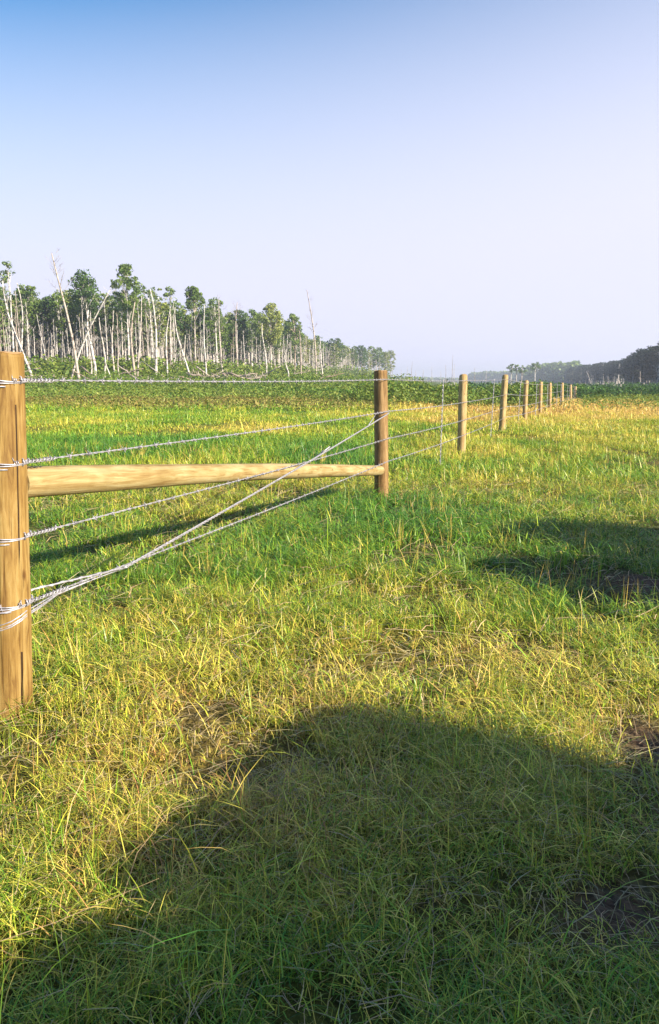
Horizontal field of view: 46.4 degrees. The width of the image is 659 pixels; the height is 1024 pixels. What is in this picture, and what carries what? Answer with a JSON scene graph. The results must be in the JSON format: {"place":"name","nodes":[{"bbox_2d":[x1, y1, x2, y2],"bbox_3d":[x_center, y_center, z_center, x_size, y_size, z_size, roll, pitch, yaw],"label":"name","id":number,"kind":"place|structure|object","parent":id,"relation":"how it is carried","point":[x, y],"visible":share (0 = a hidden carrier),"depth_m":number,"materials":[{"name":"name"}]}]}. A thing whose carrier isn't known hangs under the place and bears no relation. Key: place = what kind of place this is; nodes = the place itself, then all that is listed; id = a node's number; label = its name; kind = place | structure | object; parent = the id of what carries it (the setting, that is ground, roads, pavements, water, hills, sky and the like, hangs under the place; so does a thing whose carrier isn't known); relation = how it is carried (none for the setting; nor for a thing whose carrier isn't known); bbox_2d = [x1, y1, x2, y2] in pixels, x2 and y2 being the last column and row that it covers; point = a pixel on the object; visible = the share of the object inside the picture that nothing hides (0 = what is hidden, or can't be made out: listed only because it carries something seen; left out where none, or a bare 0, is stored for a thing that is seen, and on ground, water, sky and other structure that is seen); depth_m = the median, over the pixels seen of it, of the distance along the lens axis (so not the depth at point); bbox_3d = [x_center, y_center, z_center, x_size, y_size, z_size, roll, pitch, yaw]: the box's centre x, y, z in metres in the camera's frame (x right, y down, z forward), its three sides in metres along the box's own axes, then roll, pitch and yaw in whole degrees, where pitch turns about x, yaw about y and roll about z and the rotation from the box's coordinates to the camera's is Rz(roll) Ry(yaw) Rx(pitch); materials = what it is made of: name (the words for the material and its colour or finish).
{"place":"outdoors","nodes":[
{"label":"outdoors","id":0,"kind":"place"},
{"bbox_2d":[0,376,658,1023],"bbox_3d":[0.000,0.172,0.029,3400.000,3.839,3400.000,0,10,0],"label":"ground","id":1,"kind":"structure","parent":0,"point":[218,712],"depth_m":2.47,"materials":[{"name":"green plant"}]},
{"bbox_2d":[0,286,11,346],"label":"aspen tree","id":2,"kind":"object","parent":1,"relation":"on","point":[3,310],"visible":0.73,"depth_m":114.40,"materials":[{"name":"green plant"}]},
{"bbox_2d":[0,261,16,351],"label":"aspen tree","id":3,"kind":"object","parent":1,"relation":"on","point":[6,277],"visible":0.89,"depth_m":88.78,"materials":[{"name":"green plant"}]},
{"bbox_2d":[1,299,18,351],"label":"aspen tree","id":4,"kind":"object","parent":1,"relation":"on","point":[10,324],"visible":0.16,"depth_m":120.83,"materials":[{"name":"green plant"}]},
{"bbox_2d":[0,279,32,375],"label":"bare birch","id":5,"kind":"object","parent":1,"relation":"on","point":[19,344],"visible":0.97,"depth_m":85.56,"materials":[{"name":"white plant"}]},
{"bbox_2d":[12,291,20,350],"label":"dead birch","id":6,"kind":"object","parent":1,"relation":"on","point":[18,335],"visible":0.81,"depth_m":101.90,"materials":[{"name":"white wood"}]},
{"bbox_2d":[8,298,31,350],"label":"aspen tree","id":7,"kind":"object","parent":1,"relation":"on","point":[13,313],"visible":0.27,"depth_m":120.14,"materials":[{"name":"green plant"}]},
{"bbox_2d":[17,284,22,351],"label":"bare birch","id":8,"kind":"object","parent":1,"relation":"on","point":[21,321],"visible":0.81,"depth_m":87.72,"materials":[{"name":"white plant"}]},
{"bbox_2d":[4,288,38,346],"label":"aspen tree","id":9,"kind":"object","parent":1,"relation":"on","point":[34,297],"visible":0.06,"depth_m":123.63,"materials":[{"name":"green plant"}]},
{"bbox_2d":[11,283,42,357],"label":"aspen tree","id":10,"kind":"object","parent":1,"relation":"on","point":[31,304],"visible":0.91,"depth_m":116.49,"materials":[{"name":"green plant"}]},
{"bbox_2d":[19,298,52,355],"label":"aspen tree","id":11,"kind":"object","parent":1,"relation":"on","point":[36,329],"visible":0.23,"depth_m":122.24,"materials":[{"name":"green plant"}]},
{"bbox_2d":[34,299,64,360],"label":"aspen tree","id":12,"kind":"object","parent":1,"relation":"on","point":[48,306],"visible":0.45,"depth_m":122.31,"materials":[{"name":"green plant"}]},
{"bbox_2d":[39,295,64,356],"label":"aspen tree","id":13,"kind":"object","parent":1,"relation":"on","point":[47,298],"visible":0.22,"depth_m":123.64,"materials":[{"name":"green plant"}]},
{"bbox_2d":[49,291,70,357],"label":"aspen tree","id":14,"kind":"object","parent":1,"relation":"on","point":[58,304],"visible":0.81,"depth_m":120.78,"materials":[{"name":"green plant"}]},
{"bbox_2d":[45,248,79,382],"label":"bare birch","id":15,"kind":"object","parent":1,"relation":"on","point":[73,345],"visible":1,"depth_m":81.46,"materials":[{"name":"white plant"}]},
{"bbox_2d":[55,289,76,348],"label":"aspen tree","id":16,"kind":"object","parent":1,"relation":"on","point":[66,302],"visible":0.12,"depth_m":124.08,"materials":[{"name":"green plant"}]},
{"bbox_2d":[64,269,100,358],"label":"aspen tree","id":17,"kind":"object","parent":1,"relation":"on","point":[88,290],"visible":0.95,"depth_m":113.75,"materials":[{"name":"green plant"}]},
{"bbox_2d":[66,298,98,355],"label":"aspen tree","id":18,"kind":"object","parent":1,"relation":"on","point":[76,331],"visible":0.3,"depth_m":122.18,"materials":[{"name":"green plant"}]},
{"bbox_2d":[78,297,97,357],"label":"aspen tree","id":19,"kind":"object","parent":1,"relation":"on","point":[81,331],"visible":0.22,"depth_m":119.45,"materials":[{"name":"green plant"}]},
{"bbox_2d":[84,310,96,378],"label":"bare birch","id":20,"kind":"object","parent":1,"relation":"on","point":[93,357],"visible":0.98,"depth_m":89.71,"materials":[{"name":"white plant"}]},
{"bbox_2d":[71,287,115,379],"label":"bare birch","id":21,"kind":"object","parent":1,"relation":"on","point":[74,367],"visible":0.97,"depth_m":85.47,"materials":[{"name":"white plant"}]},
{"bbox_2d":[99,318,105,376],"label":"bare birch","id":22,"kind":"object","parent":1,"relation":"on","point":[103,347],"visible":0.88,"depth_m":90.72,"materials":[{"name":"white plant"}]},
{"bbox_2d":[86,292,122,359],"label":"aspen tree","id":23,"kind":"object","parent":1,"relation":"on","point":[97,332],"visible":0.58,"depth_m":118.80,"materials":[{"name":"green plant"}]},
{"bbox_2d":[102,303,108,359],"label":"dead birch","id":24,"kind":"object","parent":1,"relation":"on","point":[105,331],"visible":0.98,"depth_m":108.04,"materials":[{"name":"white wood"}]},
{"bbox_2d":[100,298,116,355],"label":"aspen tree","id":25,"kind":"object","parent":1,"relation":"on","point":[107,305],"visible":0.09,"depth_m":131.68,"materials":[{"name":"green plant"}]},
{"bbox_2d":[110,310,114,371],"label":"bare birch","id":26,"kind":"object","parent":1,"relation":"on","point":[112,344],"visible":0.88,"depth_m":93.13,"materials":[{"name":"white plant"}]},
{"bbox_2d":[106,291,136,356],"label":"aspen tree","id":27,"kind":"object","parent":1,"relation":"on","point":[115,306],"visible":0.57,"depth_m":117.00,"materials":[{"name":"green plant"}]},
{"bbox_2d":[117,309,125,360],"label":"dead birch","id":28,"kind":"object","parent":1,"relation":"on","point":[122,333],"visible":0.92,"depth_m":110.08,"materials":[{"name":"white wood"}]},
{"bbox_2d":[110,263,142,359],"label":"aspen tree","id":29,"kind":"object","parent":1,"relation":"on","point":[125,303],"visible":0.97,"depth_m":107.91,"materials":[{"name":"green plant"}]},
{"bbox_2d":[109,303,145,350],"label":"aspen tree","id":30,"kind":"object","parent":1,"relation":"on","point":[139,324],"visible":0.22,"depth_m":123.18,"materials":[{"name":"green plant"}]},
{"bbox_2d":[128,302,136,374],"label":"bare birch","id":31,"kind":"object","parent":1,"relation":"on","point":[132,354],"visible":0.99,"depth_m":94.70,"materials":[{"name":"white plant"}]},
{"bbox_2d":[125,302,146,359],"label":"aspen tree","id":32,"kind":"object","parent":1,"relation":"on","point":[134,314],"visible":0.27,"depth_m":124.04,"materials":[{"name":"green plant"}]},
{"bbox_2d":[137,296,142,372],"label":"bare birch","id":33,"kind":"object","parent":1,"relation":"on","point":[140,336],"visible":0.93,"depth_m":95.71,"materials":[{"name":"white plant"}]},
{"bbox_2d":[131,292,149,359],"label":"aspen tree","id":34,"kind":"object","parent":1,"relation":"on","point":[139,297],"visible":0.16,"depth_m":127.20,"materials":[{"name":"green plant"}]},
{"bbox_2d":[143,302,149,357],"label":"dead birch","id":35,"kind":"object","parent":1,"relation":"on","point":[146,331],"visible":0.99,"depth_m":112.41,"materials":[{"name":"grey wood"}]},
{"bbox_2d":[139,285,162,358],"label":"aspen tree","id":36,"kind":"object","parent":1,"relation":"on","point":[148,299],"visible":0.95,"depth_m":112.71,"materials":[{"name":"green plant"}]},
{"bbox_2d":[141,302,162,356],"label":"aspen tree","id":37,"kind":"object","parent":1,"relation":"on","point":[147,311],"visible":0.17,"depth_m":128.22,"materials":[{"name":"green plant"}]},
{"bbox_2d":[139,301,167,359],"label":"aspen tree","id":38,"kind":"object","parent":1,"relation":"on","point":[156,321],"visible":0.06,"depth_m":132.05,"materials":[{"name":"green plant"}]},
{"bbox_2d":[148,287,161,374],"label":"bare birch","id":39,"kind":"object","parent":1,"relation":"on","point":[154,312],"visible":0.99,"depth_m":97.45,"materials":[{"name":"white plant"}]},
{"bbox_2d":[146,288,173,360],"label":"aspen tree","id":40,"kind":"object","parent":1,"relation":"on","point":[159,321],"visible":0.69,"depth_m":121.44,"materials":[{"name":"green plant"}]},
{"bbox_2d":[165,307,170,373],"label":"bare birch","id":41,"kind":"object","parent":1,"relation":"on","point":[166,345],"visible":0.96,"depth_m":100.77,"materials":[{"name":"white plant"}]},
{"bbox_2d":[163,286,176,364],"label":"aspen tree","id":42,"kind":"object","parent":1,"relation":"on","point":[166,295],"visible":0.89,"depth_m":116.43,"materials":[{"name":"green plant"}]},
{"bbox_2d":[161,306,182,360],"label":"aspen tree","id":43,"kind":"object","parent":1,"relation":"on","point":[180,334],"visible":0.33,"depth_m":137.56,"materials":[{"name":"green plant"}]},
{"bbox_2d":[157,311,190,362],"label":"aspen tree","id":44,"kind":"object","parent":1,"relation":"on","point":[179,317],"visible":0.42,"depth_m":137.98,"materials":[{"name":"green plant"}]},
{"bbox_2d":[167,302,187,360],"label":"aspen tree","id":45,"kind":"object","parent":1,"relation":"on","point":[181,307],"visible":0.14,"depth_m":140.56,"materials":[{"name":"green plant"}]},
{"bbox_2d":[0,307,358,371],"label":"birch wood","id":46,"kind":"object","parent":1,"relation":"on","point":[326,353],"visible":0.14,"depth_m":136.55,"materials":[{"name":"green plant"}]},
{"bbox_2d":[173,308,190,363],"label":"aspen tree","id":47,"kind":"object","parent":1,"relation":"on","point":[182,333],"visible":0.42,"depth_m":139.66,"materials":[{"name":"green plant"}]},
{"bbox_2d":[174,310,189,372],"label":"bare birch","id":48,"kind":"object","parent":1,"relation":"on","point":[180,346],"visible":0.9,"depth_m":97.80,"materials":[{"name":"white plant"}]},
{"bbox_2d":[177,314,199,348],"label":"aspen tree","id":49,"kind":"object","parent":1,"relation":"on","point":[189,320],"visible":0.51,"depth_m":140.49,"materials":[{"name":"green plant"}]},
{"bbox_2d":[184,314,201,359],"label":"aspen tree","id":50,"kind":"object","parent":1,"relation":"on","point":[197,334],"visible":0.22,"depth_m":143.08,"materials":[{"name":"green plant"}]},
{"bbox_2d":[184,285,205,360],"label":"aspen tree","id":51,"kind":"object","parent":1,"relation":"on","point":[193,294],"visible":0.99,"depth_m":123.93,"materials":[{"name":"green plant"}]},
{"bbox_2d":[196,309,211,361],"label":"aspen tree","id":52,"kind":"object","parent":1,"relation":"on","point":[198,317],"visible":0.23,"depth_m":144.42,"materials":[{"name":"green plant"}]},
{"bbox_2d":[200,303,208,374],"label":"bare birch","id":53,"kind":"object","parent":1,"relation":"on","point":[204,339],"visible":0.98,"depth_m":109.49,"materials":[{"name":"white plant"}]},
{"bbox_2d":[24,354,389,377],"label":"undergrowth","id":54,"kind":"object","parent":1,"relation":"on","point":[57,365],"visible":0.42,"depth_m":108.10,"materials":[{"name":"green plant"}]},
{"bbox_2d":[197,308,225,360],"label":"aspen tree","id":55,"kind":"object","parent":1,"relation":"on","point":[201,313],"visible":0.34,"depth_m":142.22,"materials":[{"name":"green plant"}]},
{"bbox_2d":[202,304,223,360],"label":"aspen tree","id":56,"kind":"object","parent":1,"relation":"on","point":[207,347],"visible":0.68,"depth_m":135.98,"materials":[{"name":"green plant"}]},
{"bbox_2d":[205,297,222,368],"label":"aspen tree","id":57,"kind":"object","parent":1,"relation":"on","point":[211,302],"visible":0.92,"depth_m":120.51,"materials":[{"name":"green plant"}]},
{"bbox_2d":[204,309,227,353],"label":"aspen tree","id":58,"kind":"object","parent":1,"relation":"on","point":[223,322],"visible":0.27,"depth_m":142.69,"materials":[{"name":"green plant"}]},
{"bbox_2d":[212,296,226,371],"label":"bare birch","id":59,"kind":"object","parent":1,"relation":"on","point":[219,333],"visible":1,"depth_m":118.97,"materials":[{"name":"white plant"}]},
{"bbox_2d":[220,316,235,359],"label":"aspen tree","id":60,"kind":"object","parent":1,"relation":"on","point":[226,344],"visible":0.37,"depth_m":148.00,"materials":[{"name":"green plant"}]},
{"bbox_2d":[232,301,241,365],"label":"bare birch","id":61,"kind":"object","parent":1,"relation":"on","point":[236,331],"visible":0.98,"depth_m":128.88,"materials":[{"name":"white plant"}]},
{"bbox_2d":[225,315,250,363],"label":"aspen tree","id":62,"kind":"object","parent":1,"relation":"on","point":[232,336],"visible":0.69,"depth_m":148.83,"materials":[{"name":"green plant"}]},
{"bbox_2d":[228,309,248,362],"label":"aspen tree","id":63,"kind":"object","parent":1,"relation":"on","point":[243,315],"visible":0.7,"depth_m":149.09,"materials":[{"name":"green plant"}]},
{"bbox_2d":[237,321,255,363],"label":"aspen tree","id":64,"kind":"object","parent":1,"relation":"on","point":[251,334],"visible":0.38,"depth_m":156.95,"materials":[{"name":"green plant"}]},
{"bbox_2d":[246,309,259,360],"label":"aspen tree","id":65,"kind":"object","parent":1,"relation":"on","point":[254,323],"visible":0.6,"depth_m":162.89,"materials":[{"name":"green plant"}]},
{"bbox_2d":[257,318,277,362],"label":"aspen tree","id":66,"kind":"object","parent":1,"relation":"on","point":[267,349],"visible":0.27,"depth_m":161.17,"materials":[{"name":"green plant"}]},
{"bbox_2d":[257,302,284,366],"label":"aspen tree","id":67,"kind":"object","parent":1,"relation":"on","point":[276,324],"visible":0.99,"depth_m":145.62,"materials":[{"name":"green plant"}]},
{"bbox_2d":[265,328,283,354],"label":"aspen tree","id":68,"kind":"object","parent":1,"relation":"on","point":[277,346],"visible":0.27,"depth_m":173.05,"materials":[{"name":"green plant"}]},
{"bbox_2d":[0,351,576,720],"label":"fence","id":69,"kind":"object","parent":1,"relation":"on","point":[21,482],"visible":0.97,"depth_m":2.94,"materials":[{"name":"brown wood"}]},
{"bbox_2d":[280,330,296,362],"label":"aspen tree","id":70,"kind":"object","parent":1,"relation":"on","point":[285,339],"visible":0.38,"depth_m":188.93,"materials":[{"name":"green plant"}]},
{"bbox_2d":[284,322,302,364],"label":"aspen tree","id":71,"kind":"object","parent":1,"relation":"on","point":[298,350],"visible":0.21,"depth_m":190.62,"materials":[{"name":"green plant"}]},
{"bbox_2d":[284,313,305,372],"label":"aspen tree","id":72,"kind":"object","parent":1,"relation":"on","point":[290,324],"visible":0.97,"depth_m":160.87,"materials":[{"name":"green plant"}]},
{"bbox_2d":[301,337,309,363],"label":"aspen tree","id":73,"kind":"object","parent":1,"relation":"on","point":[304,350],"visible":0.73,"depth_m":205.75,"materials":[{"name":"green plant"}]},
{"bbox_2d":[307,292,318,375],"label":"bare birch","id":74,"kind":"object","parent":1,"relation":"on","point":[314,336],"visible":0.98,"depth_m":156.23,"materials":[{"name":"white plant"}]},
{"bbox_2d":[307,339,319,366],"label":"aspen tree","id":75,"kind":"object","parent":1,"relation":"on","point":[311,342],"visible":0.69,"depth_m":219.38,"materials":[{"name":"green plant"}]},
{"bbox_2d":[313,335,324,358],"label":"aspen tree","id":76,"kind":"object","parent":1,"relation":"on","point":[317,339],"visible":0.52,"depth_m":242.99,"materials":[{"name":"green plant"}]},
{"bbox_2d":[325,338,343,365],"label":"aspen tree","id":77,"kind":"object","parent":1,"relation":"on","point":[337,341],"visible":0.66,"depth_m":252.05,"materials":[{"name":"green plant"}]},
{"bbox_2d":[329,343,340,365],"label":"aspen tree","id":78,"kind":"object","parent":1,"relation":"on","point":[334,361],"visible":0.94,"depth_m":244.52,"materials":[{"name":"green plant"}]},
{"bbox_2d":[25,368,658,411],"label":"weeds","id":79,"kind":"object","parent":1,"relation":"on","point":[120,393],"visible":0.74,"depth_m":46.25,"materials":[{"name":"green plant"}]},
{"bbox_2d":[343,346,350,368],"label":"aspen tree","id":80,"kind":"object","parent":1,"relation":"on","point":[346,353],"visible":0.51,"depth_m":283.69,"materials":[{"name":"green plant"}]},
{"bbox_2d":[347,349,357,365],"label":"aspen tree","id":81,"kind":"object","parent":1,"relation":"on","point":[355,354],"visible":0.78,"depth_m":288.58,"materials":[{"name":"green plant"}]},
{"bbox_2d":[356,345,367,367],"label":"aspen tree","id":82,"kind":"object","parent":1,"relation":"on","point":[363,353],"visible":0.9,"depth_m":304.95,"materials":[{"name":"green plant"}]},
{"bbox_2d":[367,346,376,369],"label":"aspen tree","id":83,"kind":"object","parent":1,"relation":"on","point":[372,350],"visible":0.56,"depth_m":322.62,"materials":[{"name":"green plant"}]},
{"bbox_2d":[375,347,383,369],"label":"aspen tree","id":84,"kind":"object","parent":1,"relation":"on","point":[379,350],"visible":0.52,"depth_m":337.27,"materials":[{"name":"green plant"}]},
{"bbox_2d":[382,352,389,370],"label":"aspen tree","id":85,"kind":"object","parent":1,"relation":"on","point":[385,356],"visible":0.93,"depth_m":333.48,"materials":[{"name":"green plant"}]},
{"bbox_2d":[387,350,395,376],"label":"aspen tree","id":86,"kind":"object","parent":1,"relation":"on","point":[391,356],"visible":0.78,"depth_m":346.71,"materials":[{"name":"green plant"}]},
{"bbox_2d":[249,379,658,407],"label":"shrub thicket","id":87,"kind":"object","parent":1,"relation":"on","point":[425,392],"visible":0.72,"depth_m":42.95,"materials":[{"name":"green plant"}]},
{"bbox_2d":[394,360,654,384],"bbox_3d":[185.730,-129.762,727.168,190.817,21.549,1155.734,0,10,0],"label":"forest","id":88,"kind":"object","parent":1,"relation":"on","point":[554,372],"visible":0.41,"depth_m":656.81,"materials":[{"name":"green plant"}]},
{"bbox_2d":[530,362,541,381],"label":"lone tree","id":89,"kind":"object","parent":1,"relation":"on","point":[535,366],"visible":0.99,"depth_m":324.31,"materials":[{"name":"green plant"}]},
{"bbox_2d":[567,367,576,383],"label":"dark tree","id":90,"kind":"object","parent":1,"relation":"on","point":[571,376],"visible":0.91,"depth_m":448.35,"materials":[{"name":"green plant"}]},
{"bbox_2d":[596,362,607,382],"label":"dark tree","id":91,"kind":"object","parent":1,"relation":"on","point":[601,364],"visible":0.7,"depth_m":351.88,"materials":[{"name":"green plant"}]},
{"bbox_2d":[613,358,625,379],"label":"dark tree","id":92,"kind":"object","parent":1,"relation":"on","point":[615,370],"visible":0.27,"depth_m":295.47,"materials":[{"name":"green plant"}]},
{"bbox_2d":[626,353,645,381],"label":"dark tree","id":93,"kind":"object","parent":1,"relation":"on","point":[631,368],"visible":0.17,"depth_m":220.10,"materials":[{"name":"green plant"}]},
{"bbox_2d":[632,353,649,382],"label":"dark tree","id":94,"kind":"object","parent":1,"relation":"on","point":[637,374],"visible":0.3,"depth_m":208.22,"materials":[{"name":"green plant"}]},
{"bbox_2d":[639,345,654,382],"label":"dark tree","id":95,"kind":"object","parent":1,"relation":"on","point":[644,350],"visible":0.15,"depth_m":200.17,"materials":[{"name":"green plant"}]},
{"bbox_2d":[639,350,655,373],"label":"dark tree","id":96,"kind":"object","parent":1,"relation":"on","point":[644,359],"visible":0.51,"depth_m":189.67,"materials":[{"name":"green plant"}]},
{"bbox_2d":[643,350,658,378],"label":"dark tree","id":97,"kind":"object","parent":1,"relation":"on","point":[650,363],"visible":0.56,"depth_m":187.29,"materials":[{"name":"green plant"}]},
{"bbox_2d":[650,343,658,370],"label":"dark tree","id":98,"kind":"object","parent":1,"relation":"on","point":[651,357],"visible":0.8,"depth_m":186.15,"materials":[{"name":"green plant"}]},
{"bbox_2d":[0,0,658,377],"label":"sky","id":99,"kind":"structure","parent":0,"point":[472,184],"materials":[{"name":"blue"}]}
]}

